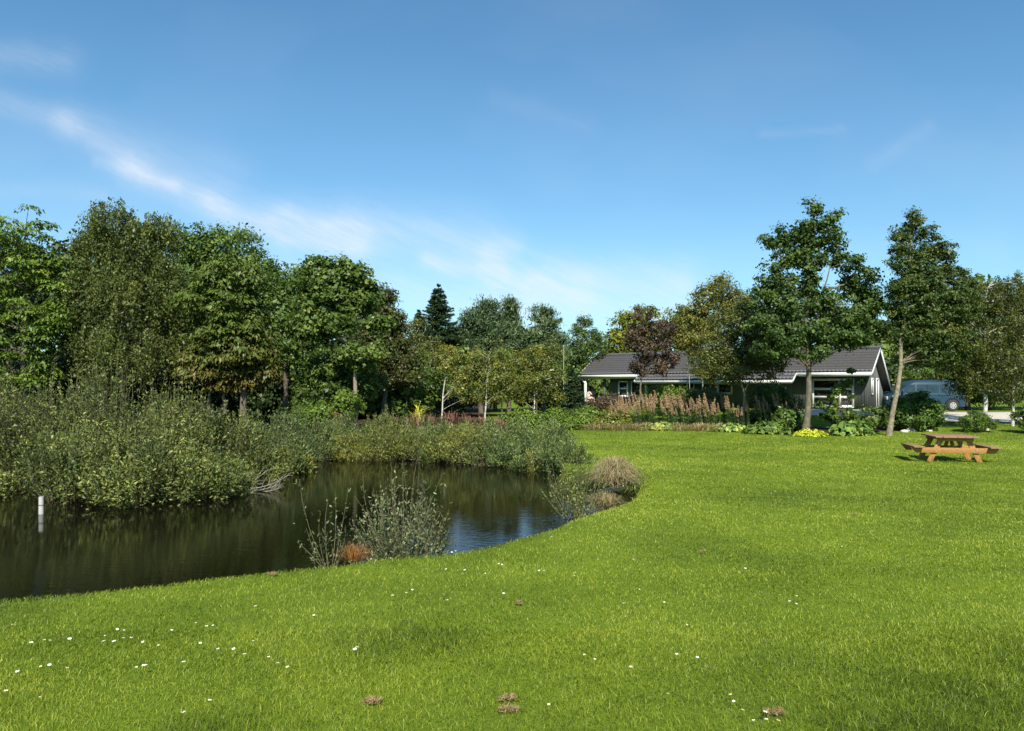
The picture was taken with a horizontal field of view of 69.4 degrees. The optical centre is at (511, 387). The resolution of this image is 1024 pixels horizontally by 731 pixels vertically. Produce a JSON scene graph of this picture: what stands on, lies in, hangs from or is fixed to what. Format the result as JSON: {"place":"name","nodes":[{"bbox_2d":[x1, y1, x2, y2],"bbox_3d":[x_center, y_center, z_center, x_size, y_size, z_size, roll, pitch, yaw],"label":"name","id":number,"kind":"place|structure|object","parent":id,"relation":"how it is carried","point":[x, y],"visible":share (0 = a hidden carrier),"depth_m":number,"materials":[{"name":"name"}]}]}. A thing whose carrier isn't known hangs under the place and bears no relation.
{"place":"outdoors","nodes":[
{"label":"outdoors","id":0,"kind":"place"},
{"bbox_2d":[0,457,638,601],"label":"water","id":1,"kind":"structure","parent":0,"point":[57,547],"depth_m":12.66,"materials":[{"name":"black liquid"}]},
{"bbox_2d":[0,469,30,497],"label":"willow shrub","id":2,"kind":"object","parent":1,"relation":"in","point":[7,486],"visible":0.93,"depth_m":15.82,"materials":[{"name":"green plant"}]},
{"bbox_2d":[6,419,135,504],"bbox_3d":[-9.169,1.637,15.553,2.686,2.030,2.826,0,0,42],"label":"willow shrub","id":3,"kind":"object","parent":1,"relation":"on","point":[65,455],"visible":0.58,"depth_m":14.96,"materials":[{"name":"green plant"}]},
{"bbox_2d":[64,414,228,509],"bbox_3d":[-7.467,1.608,15.156,2.953,2.139,3.015,0,0,0],"label":"willow shrub","id":4,"kind":"object","parent":1,"relation":"on","point":[147,457],"visible":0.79,"depth_m":14.77,"materials":[{"name":"green plant"}]},
{"bbox_2d":[133,442,268,505],"bbox_3d":[-6.685,1.941,15.909,2.916,1.650,3.020,0,0,0],"label":"willow shrub","id":5,"kind":"object","parent":1,"relation":"on","point":[229,482],"visible":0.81,"depth_m":15.38,"materials":[{"name":"green plant"}]},
{"bbox_2d":[221,438,299,483],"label":"willow shrub","id":6,"kind":"object","parent":1,"relation":"in","point":[276,473],"visible":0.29,"depth_m":18.43,"materials":[{"name":"green plant"}]},
{"bbox_2d":[268,446,319,473],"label":"willow shrub","id":7,"kind":"object","parent":1,"relation":"in","point":[309,464],"visible":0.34,"depth_m":20.22,"materials":[{"name":"green plant"}]},
{"bbox_2d":[293,479,352,568],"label":"pond willow","id":8,"kind":"object","parent":1,"relation":"on","point":[327,554],"visible":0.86,"depth_m":8.93,"materials":[{"name":"green plant"}]},
{"bbox_2d":[0,393,1023,730],"bbox_3d":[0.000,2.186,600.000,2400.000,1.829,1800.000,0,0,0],"label":"ground","id":9,"kind":"structure","parent":0,"point":[526,613],"depth_m":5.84,"materials":[{"name":"green plant"}]},
{"bbox_2d":[0,360,48,470],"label":"willow shrub","id":10,"kind":"object","parent":9,"relation":"on","point":[17,407],"visible":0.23,"depth_m":18.75,"materials":[{"name":"green plant"}]},
{"bbox_2d":[0,204,85,434],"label":"ash tree","id":11,"kind":"object","parent":9,"relation":"on","point":[36,260],"visible":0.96,"depth_m":30.77,"materials":[{"name":"green plant"}]},
{"bbox_2d":[0,244,99,417],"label":"dense tree","id":12,"kind":"object","parent":9,"relation":"on","point":[44,297],"visible":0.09,"depth_m":42.84,"materials":[{"name":"green plant"}]},
{"bbox_2d":[14,348,99,411],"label":"shade bush","id":13,"kind":"object","parent":9,"relation":"on","point":[62,381],"visible":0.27,"depth_m":34.41,"materials":[{"name":"green plant"}]},
{"bbox_2d":[0,357,115,484],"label":"willow shrub","id":14,"kind":"object","parent":9,"relation":"on","point":[8,430],"visible":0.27,"depth_m":17.85,"materials":[{"name":"green plant"}]},
{"bbox_2d":[36,225,158,417],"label":"dense tree","id":15,"kind":"object","parent":9,"relation":"on","point":[59,247],"visible":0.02,"depth_m":43.26,"materials":[{"name":"green plant"}]},
{"bbox_2d":[12,348,191,481],"bbox_3d":[-9.853,0.723,18.378,3.846,3.384,4.328,0,0,0],"label":"willow shrub","id":16,"kind":"object","parent":9,"relation":"on","point":[105,418],"visible":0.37,"depth_m":17.98,"materials":[{"name":"green plant"}]},
{"bbox_2d":[48,197,197,426],"bbox_3d":[-16.630,-2.972,31.837,6.254,10.457,4.311,0,0,0],"label":"birch tree","id":17,"kind":"object","parent":9,"relation":"on","point":[125,271],"visible":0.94,"depth_m":31.33,"materials":[{"name":"green plant"}]},
{"bbox_2d":[98,354,181,411],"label":"shade bush","id":18,"kind":"object","parent":9,"relation":"on","point":[158,386],"visible":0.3,"depth_m":34.43,"materials":[{"name":"green plant"}]},
{"bbox_2d":[100,258,223,419],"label":"dense tree","id":19,"kind":"object","parent":9,"relation":"on","point":[185,344],"visible":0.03,"depth_m":42.24,"materials":[{"name":"green plant"}]},
{"bbox_2d":[96,356,238,461],"bbox_3d":[-8.337,0.925,17.677,3.179,3.371,4.190,0,0,0],"label":"willow shrub","id":20,"kind":"object","parent":9,"relation":"on","point":[192,424],"visible":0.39,"depth_m":17.60,"materials":[{"name":"green plant"}]},
{"bbox_2d":[157,353,233,415],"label":"shade bush","id":21,"kind":"object","parent":9,"relation":"on","point":[216,394],"visible":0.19,"depth_m":34.68,"materials":[{"name":"green plant"}]},
{"bbox_2d":[152,221,287,423],"bbox_3d":[-14.645,-3.104,37.231,7.002,10.417,5.308,0,0,29],"label":"maple tree","id":22,"kind":"object","parent":9,"relation":"on","point":[195,254],"visible":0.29,"depth_m":36.32,"materials":[{"name":"green plant"}]},
{"bbox_2d":[155,399,285,476],"bbox_3d":[-7.369,1.463,18.716,3.485,2.329,4.288,0,0,0],"label":"willow shrub","id":23,"kind":"object","parent":9,"relation":"on","point":[243,438],"visible":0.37,"depth_m":18.64,"materials":[{"name":"green plant"}]},
{"bbox_2d":[165,252,284,421],"bbox_3d":[-11.532,-1.554,30.162,4.837,7.677,3.950,0,0,0],"label":"chestnut tree","id":24,"kind":"object","parent":9,"relation":"on","point":[222,362],"visible":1,"depth_m":29.44,"materials":[{"name":"green plant"}]},
{"bbox_2d":[217,371,275,424],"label":"shade bush","id":25,"kind":"object","parent":9,"relation":"on","point":[253,401],"visible":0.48,"depth_m":37.59,"materials":[{"name":"green plant"}]},
{"bbox_2d":[253,372,293,424],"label":"shade bush","id":26,"kind":"object","parent":9,"relation":"on","point":[272,389],"visible":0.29,"depth_m":37.41,"materials":[{"name":"green plant"}]},
{"bbox_2d":[222,407,325,474],"bbox_3d":[-6.776,1.691,20.328,3.090,2.318,3.241,0,0,0],"label":"willow shrub","id":27,"kind":"object","parent":9,"relation":"on","point":[272,432],"visible":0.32,"depth_m":20.18,"materials":[{"name":"green plant"}]},
{"bbox_2d":[259,258,332,426],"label":"lime tree","id":28,"kind":"object","parent":9,"relation":"on","point":[291,356],"visible":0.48,"depth_m":35.64,"materials":[{"name":"green plant"}]},
{"bbox_2d":[269,405,347,461],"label":"willow shrub","id":29,"kind":"object","parent":9,"relation":"on","point":[319,438],"visible":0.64,"depth_m":23.75,"materials":[{"name":"green plant"}]},
{"bbox_2d":[265,307,378,418],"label":"dense tree","id":30,"kind":"object","parent":9,"relation":"on","point":[333,342],"visible":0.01,"depth_m":41.97,"materials":[{"name":"green plant"}]},
{"bbox_2d":[286,388,365,430],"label":"green bush","id":31,"kind":"object","parent":9,"relation":"on","point":[344,401],"visible":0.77,"depth_m":29.14,"materials":[{"name":"green plant"}]},
{"bbox_2d":[284,342,384,428],"bbox_3d":[-7.558,0.169,31.450,4.629,4.182,2.445,0,0,10],"label":"elder bush","id":32,"kind":"object","parent":9,"relation":"on","point":[316,387],"visible":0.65,"depth_m":31.06,"materials":[{"name":"green plant"}]},
{"bbox_2d":[282,251,399,430],"bbox_3d":[-6.957,-1.613,30.076,4.440,7.776,2.920,0,0,26],"label":"sycamore tree","id":33,"kind":"object","parent":9,"relation":"on","point":[333,298],"visible":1,"depth_m":29.60,"materials":[{"name":"green plant"}]},
{"bbox_2d":[313,425,379,460],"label":"scrub willow","id":34,"kind":"object","parent":9,"relation":"on","point":[340,454],"visible":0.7,"depth_m":23.98,"materials":[{"name":"green plant"}]},
{"bbox_2d":[319,410,377,442],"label":"scrub willow","id":35,"kind":"object","parent":9,"relation":"on","point":[343,423],"visible":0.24,"depth_m":26.21,"materials":[{"name":"green plant"}]},
{"bbox_2d":[335,541,376,562],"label":"rust tuft","id":36,"kind":"object","parent":9,"relation":"on","point":[353,556],"visible":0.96,"depth_m":8.49,"materials":[{"name":"brown plant"}]},
{"bbox_2d":[347,422,419,460],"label":"scrub willow","id":37,"kind":"object","parent":9,"relation":"on","point":[385,450],"visible":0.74,"depth_m":23.63,"materials":[{"name":"green plant"}]},
{"bbox_2d":[339,282,430,417],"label":"beech tree","id":38,"kind":"object","parent":9,"relation":"on","point":[400,373],"visible":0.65,"depth_m":34.64,"materials":[{"name":"green plant"}]},
{"bbox_2d":[350,405,419,447],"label":"scrub willow","id":39,"kind":"object","parent":9,"relation":"on","point":[382,421],"visible":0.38,"depth_m":26.64,"materials":[{"name":"green plant"}]},
{"bbox_2d":[342,447,455,565],"bbox_3d":[-1.419,1.599,9.527,1.533,1.689,1.425,0,0,0],"label":"pond willow","id":40,"kind":"object","parent":9,"relation":"on","point":[387,548],"visible":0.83,"depth_m":9.41,"materials":[{"name":"green plant"}]},
{"bbox_2d":[364,377,445,418],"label":"green bush","id":41,"kind":"object","parent":9,"relation":"on","point":[396,400],"visible":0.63,"depth_m":35.95,"materials":[{"name":"green plant"}]},
{"bbox_2d":[386,428,455,460],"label":"scrub willow","id":42,"kind":"object","parent":9,"relation":"on","point":[402,453],"visible":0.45,"depth_m":23.56,"materials":[{"name":"green plant"}]},
{"bbox_2d":[397,315,448,417],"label":"birch tree","id":43,"kind":"object","parent":9,"relation":"on","point":[417,337],"visible":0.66,"depth_m":35.68,"materials":[{"name":"green plant"}]},
{"bbox_2d":[395,414,458,443],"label":"scrub willow","id":44,"kind":"object","parent":9,"relation":"on","point":[423,429],"visible":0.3,"depth_m":26.37,"materials":[{"name":"green plant"}]},
{"bbox_2d":[410,438,463,463],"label":"scrub willow","id":45,"kind":"object","parent":9,"relation":"on","point":[428,453],"visible":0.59,"depth_m":22.93,"materials":[{"name":"green plant"}]},
{"bbox_2d":[412,353,479,411],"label":"tree","id":46,"kind":"object","parent":9,"relation":"on","point":[434,372],"visible":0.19,"depth_m":38.37,"materials":[{"name":"green plant"}]},
{"bbox_2d":[421,283,471,414],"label":"fir tree","id":47,"kind":"object","parent":9,"relation":"on","point":[438,308],"visible":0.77,"depth_m":46.50,"materials":[{"name":"green plant"}]},
{"bbox_2d":[430,342,476,423],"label":"birch tree","id":48,"kind":"object","parent":9,"relation":"on","point":[463,381],"visible":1,"depth_m":34.79,"materials":[{"name":"green plant"}]},
{"bbox_2d":[434,390,472,421],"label":"dark bush","id":49,"kind":"object","parent":9,"relation":"on","point":[458,407],"visible":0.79,"depth_m":37.27,"materials":[{"name":"green plant"}]},
{"bbox_2d":[426,420,495,461],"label":"scrub willow","id":50,"kind":"object","parent":9,"relation":"on","point":[462,435],"visible":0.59,"depth_m":22.76,"materials":[{"name":"green plant"}]},
{"bbox_2d":[438,344,499,417],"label":"tree","id":51,"kind":"object","parent":9,"relation":"on","point":[461,351],"visible":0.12,"depth_m":42.74,"materials":[{"name":"green plant"}]},
{"bbox_2d":[454,430,522,466],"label":"scrub willow","id":52,"kind":"object","parent":9,"relation":"on","point":[491,456],"visible":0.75,"depth_m":22.08,"materials":[{"name":"green plant"}]},
{"bbox_2d":[452,294,526,412],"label":"pine tree","id":53,"kind":"object","parent":9,"relation":"on","point":[480,324],"visible":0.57,"depth_m":49.19,"materials":[{"name":"green plant"}]},
{"bbox_2d":[462,337,525,420],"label":"birch tree","id":54,"kind":"object","parent":9,"relation":"on","point":[479,370],"visible":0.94,"depth_m":35.80,"materials":[{"name":"green plant"}]},
{"bbox_2d":[474,347,533,415],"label":"birch tree","id":55,"kind":"object","parent":9,"relation":"on","point":[505,356],"visible":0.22,"depth_m":43.55,"materials":[{"name":"green plant"}]},
{"bbox_2d":[477,412,545,447],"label":"scrub willow","id":56,"kind":"object","parent":9,"relation":"on","point":[494,429],"visible":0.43,"depth_m":24.81,"materials":[{"name":"green plant"}]},
{"bbox_2d":[495,293,527,411],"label":"pine tree","id":57,"kind":"object","parent":9,"relation":"on","point":[510,312],"visible":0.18,"depth_m":51.57,"materials":[{"name":"green plant"}]},
{"bbox_2d":[496,407,554,429],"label":"perennial","id":58,"kind":"object","parent":9,"relation":"on","point":[527,416],"visible":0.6,"depth_m":36.15,"materials":[{"name":"green plant"}]},
{"bbox_2d":[496,431,565,470],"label":"scrub willow","id":59,"kind":"object","parent":9,"relation":"on","point":[515,462],"visible":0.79,"depth_m":20.95,"materials":[{"name":"green plant"}]},
{"bbox_2d":[499,334,570,415],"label":"birch tree","id":60,"kind":"object","parent":9,"relation":"on","point":[542,365],"visible":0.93,"depth_m":36.81,"materials":[{"name":"green plant"}]},
{"bbox_2d":[511,342,569,408],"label":"tree","id":61,"kind":"object","parent":9,"relation":"on","point":[554,367],"visible":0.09,"depth_m":44.70,"materials":[{"name":"green plant"}]},
{"bbox_2d":[507,303,576,412],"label":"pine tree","id":62,"kind":"object","parent":9,"relation":"on","point":[544,319],"visible":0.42,"depth_m":49.40,"materials":[{"name":"green plant"}]},
{"bbox_2d":[515,415,585,451],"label":"scrub willow","id":63,"kind":"object","parent":9,"relation":"on","point":[558,433],"visible":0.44,"depth_m":23.31,"materials":[{"name":"green plant"}]},
{"bbox_2d":[514,365,598,409],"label":"dense tree","id":64,"kind":"object","parent":9,"relation":"on","point":[547,403],"visible":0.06,"depth_m":57.12,"materials":[{"name":"green plant"}]},
{"bbox_2d":[529,405,584,429],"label":"perennial","id":65,"kind":"object","parent":9,"relation":"on","point":[561,415],"visible":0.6,"depth_m":36.24,"materials":[{"name":"green plant"}]},
{"bbox_2d":[534,347,584,409],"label":"tree","id":66,"kind":"object","parent":9,"relation":"on","point":[578,372],"visible":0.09,"depth_m":45.91,"materials":[{"name":"green plant"}]},
{"bbox_2d":[536,431,601,472],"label":"scrub willow","id":67,"kind":"object","parent":9,"relation":"on","point":[564,451],"visible":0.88,"depth_m":20.92,"materials":[{"name":"green plant"}]},
{"bbox_2d":[555,366,587,414],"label":"spruce","id":68,"kind":"object","parent":9,"relation":"on","point":[574,401],"visible":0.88,"depth_m":43.76,"materials":[{"name":"green plant"}]},
{"bbox_2d":[537,448,622,519],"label":"pond willow","id":69,"kind":"object","parent":9,"relation":"on","point":[577,513],"visible":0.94,"depth_m":13.17,"materials":[{"name":"green plant"}]},
{"bbox_2d":[556,404,613,428],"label":"perennial","id":70,"kind":"object","parent":9,"relation":"on","point":[584,418],"visible":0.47,"depth_m":36.81,"materials":[{"name":"green plant"}]},
{"bbox_2d":[561,315,611,404],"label":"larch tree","id":71,"kind":"object","parent":9,"relation":"on","point":[582,350],"visible":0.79,"depth_m":53.68,"materials":[{"name":"green plant"}]},
{"bbox_2d":[567,345,620,404],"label":"leafy tree","id":72,"kind":"object","parent":9,"relation":"on","point":[597,383],"visible":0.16,"depth_m":62.59,"materials":[{"name":"green plant"}]},
{"bbox_2d":[584,391,627,414],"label":"dark red bush","id":73,"kind":"object","parent":9,"relation":"on","point":[603,403],"visible":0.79,"depth_m":41.81,"materials":[{"name":"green plant"}]},
{"bbox_2d":[586,491,626,505],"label":"straw tuft","id":74,"kind":"object","parent":9,"relation":"on","point":[607,502],"visible":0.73,"depth_m":14.18,"materials":[{"name":"beige plant"}]},
{"bbox_2d":[588,408,634,429],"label":"perennial","id":75,"kind":"object","parent":9,"relation":"on","point":[611,417],"visible":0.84,"depth_m":36.39,"materials":[{"name":"green plant"}]},
{"bbox_2d":[582,453,645,487],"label":"straw tussock","id":76,"kind":"object","parent":9,"relation":"on","point":[610,472],"visible":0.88,"depth_m":16.70,"materials":[{"name":"beige plant"}]},
{"bbox_2d":[600,302,660,353],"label":"leafy tree","id":77,"kind":"object","parent":9,"relation":"on","point":[617,335],"visible":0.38,"depth_m":61.61,"materials":[{"name":"green plant"}]},
{"bbox_2d":[623,304,682,421],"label":"copper tree","id":78,"kind":"object","parent":9,"relation":"on","point":[661,364],"visible":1,"depth_m":39.64,"materials":[{"name":"brown plant"}]},
{"bbox_2d":[637,383,697,420],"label":"green bush","id":79,"kind":"object","parent":9,"relation":"on","point":[660,392],"visible":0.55,"depth_m":40.54,"materials":[{"name":"green plant"}]},
{"bbox_2d":[646,307,709,351],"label":"leafy tree","id":80,"kind":"object","parent":9,"relation":"on","point":[676,347],"visible":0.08,"depth_m":59.34,"materials":[{"name":"green plant"}]},
{"bbox_2d":[685,387,734,421],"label":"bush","id":81,"kind":"object","parent":9,"relation":"on","point":[695,392],"visible":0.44,"depth_m":39.22,"materials":[{"name":"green plant"}]},
{"bbox_2d":[667,271,755,420],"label":"birch tree","id":82,"kind":"object","parent":9,"relation":"on","point":[691,322],"visible":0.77,"depth_m":40.49,"materials":[{"name":"green plant"}]},
{"bbox_2d":[703,422,756,431],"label":"hosta","id":83,"kind":"object","parent":9,"relation":"on","point":[740,427],"visible":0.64,"depth_m":34.90,"materials":[{"name":"green plant"}]},
{"bbox_2d":[578,345,891,409],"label":"house","id":84,"kind":"structure","parent":9,"relation":"on","point":[868,365],"depth_m":45.11,"materials":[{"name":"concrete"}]},
{"bbox_2d":[812,378,853,407],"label":"window","id":85,"kind":"structure","parent":84,"relation":"in","point":[821,387],"depth_m":43.66,"materials":[{"name":"white glass"}]},
{"bbox_2d":[682,298,795,424],"bbox_3d":[11.346,-1.246,37.306,5.829,6.719,3.625,0,0,0],"label":"fruit tree","id":86,"kind":"object","parent":9,"relation":"on","point":[731,361],"visible":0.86,"depth_m":36.66,"materials":[{"name":"green plant"}]},
{"bbox_2d":[731,380,804,424],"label":"dark bush","id":87,"kind":"object","parent":9,"relation":"on","point":[784,395],"visible":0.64,"depth_m":38.22,"materials":[{"name":"green plant"}]},
{"bbox_2d":[741,421,794,434],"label":"hosta","id":88,"kind":"object","parent":9,"relation":"on","point":[763,427],"visible":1,"depth_m":33.85,"materials":[{"name":"green plant"}]},
{"bbox_2d":[768,406,812,430],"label":"dark bush","id":89,"kind":"object","parent":9,"relation":"on","point":[793,419],"visible":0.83,"depth_m":35.26,"materials":[{"name":"green plant"}]},
{"bbox_2d":[740,195,891,431],"bbox_3d":[13.806,-3.266,33.811,6.829,11.125,2.947,0,0,0],"label":"oak tree","id":90,"kind":"object","parent":9,"relation":"on","point":[847,329],"visible":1,"depth_m":33.66,"materials":[{"name":"green plant"}]},
{"bbox_2d":[812,367,866,425],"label":"lilac shrub","id":91,"kind":"object","parent":9,"relation":"on","point":[831,408],"visible":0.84,"depth_m":35.66,"materials":[{"name":"green plant"}]},
{"bbox_2d":[828,419,865,435],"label":"hosta","id":92,"kind":"object","parent":9,"relation":"on","point":[843,428],"visible":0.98,"depth_m":32.87,"materials":[{"name":"green plant"}]},
{"bbox_2d":[854,404,889,428],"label":"green bush","id":93,"kind":"object","parent":9,"relation":"on","point":[878,416],"visible":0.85,"depth_m":34.21,"materials":[{"name":"green plant"}]},
{"bbox_2d":[831,296,912,386],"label":"dense tree","id":94,"kind":"object","parent":9,"relation":"on","point":[885,352],"visible":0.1,"depth_m":55.70,"materials":[{"name":"green plant"}]},
{"bbox_2d":[801,409,1023,422],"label":"gravel drive","id":95,"kind":"structure","parent":9,"relation":"on","point":[955,416],"depth_m":43.17,"materials":[{"name":"grey gravel"}]},
{"bbox_2d":[882,380,967,410],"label":"parked van","id":96,"kind":"object","parent":95,"relation":"on","point":[935,390],"visible":0.45,"depth_m":46.01,"materials":[{"name":"paint"}]},
{"bbox_2d":[880,388,948,430],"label":"laurel shrub","id":97,"kind":"object","parent":9,"relation":"on","point":[910,412],"visible":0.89,"depth_m":35.20,"materials":[{"name":"green plant"}]},
{"bbox_2d":[896,361,951,380],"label":"hedge bush","id":98,"kind":"object","parent":9,"relation":"on","point":[927,372],"visible":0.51,"depth_m":51.51,"materials":[{"name":"green plant"}]},
{"bbox_2d":[874,205,990,435],"bbox_3d":[18.692,-2.900,33.108,4.747,10.378,3.036,0,0,0],"label":"oak tree","id":99,"kind":"object","parent":9,"relation":"on","point":[917,290],"visible":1,"depth_m":32.66,"materials":[{"name":"green plant"}]},
{"bbox_2d":[900,433,1002,462],"bbox_3d":[13.146,1.843,22.230,2.377,0.798,1.455,0,0,13],"label":"picnic table","id":100,"kind":"object","parent":9,"relation":"on","point":[975,450],"visible":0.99,"depth_m":21.88,"materials":[{"name":"brown wood"}]},
{"bbox_2d":[932,275,1023,429],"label":"birch tree","id":101,"kind":"object","parent":9,"relation":"on","point":[990,376],"visible":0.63,"depth_m":35.57,"materials":[{"name":"green plant"}]},
{"bbox_2d":[957,408,1000,432],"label":"round bush","id":102,"kind":"object","parent":9,"relation":"on","point":[983,422],"visible":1,"depth_m":34.88,"materials":[{"name":"green plant"}]},
{"bbox_2d":[946,272,1023,409],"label":"dense tree","id":103,"kind":"object","parent":9,"relation":"on","point":[978,400],"visible":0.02,"depth_m":56.55,"materials":[{"name":"green plant"}]},
{"bbox_2d":[992,270,1023,425],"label":"birch tree","id":104,"kind":"object","parent":9,"relation":"on","point":[1014,395],"visible":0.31,"depth_m":37.93,"materials":[{"name":"green plant"}]},
{"bbox_2d":[0,0,1023,363],"label":"sky","id":105,"kind":"structure","parent":0,"point":[595,158],"materials":[{"name":"blue"}]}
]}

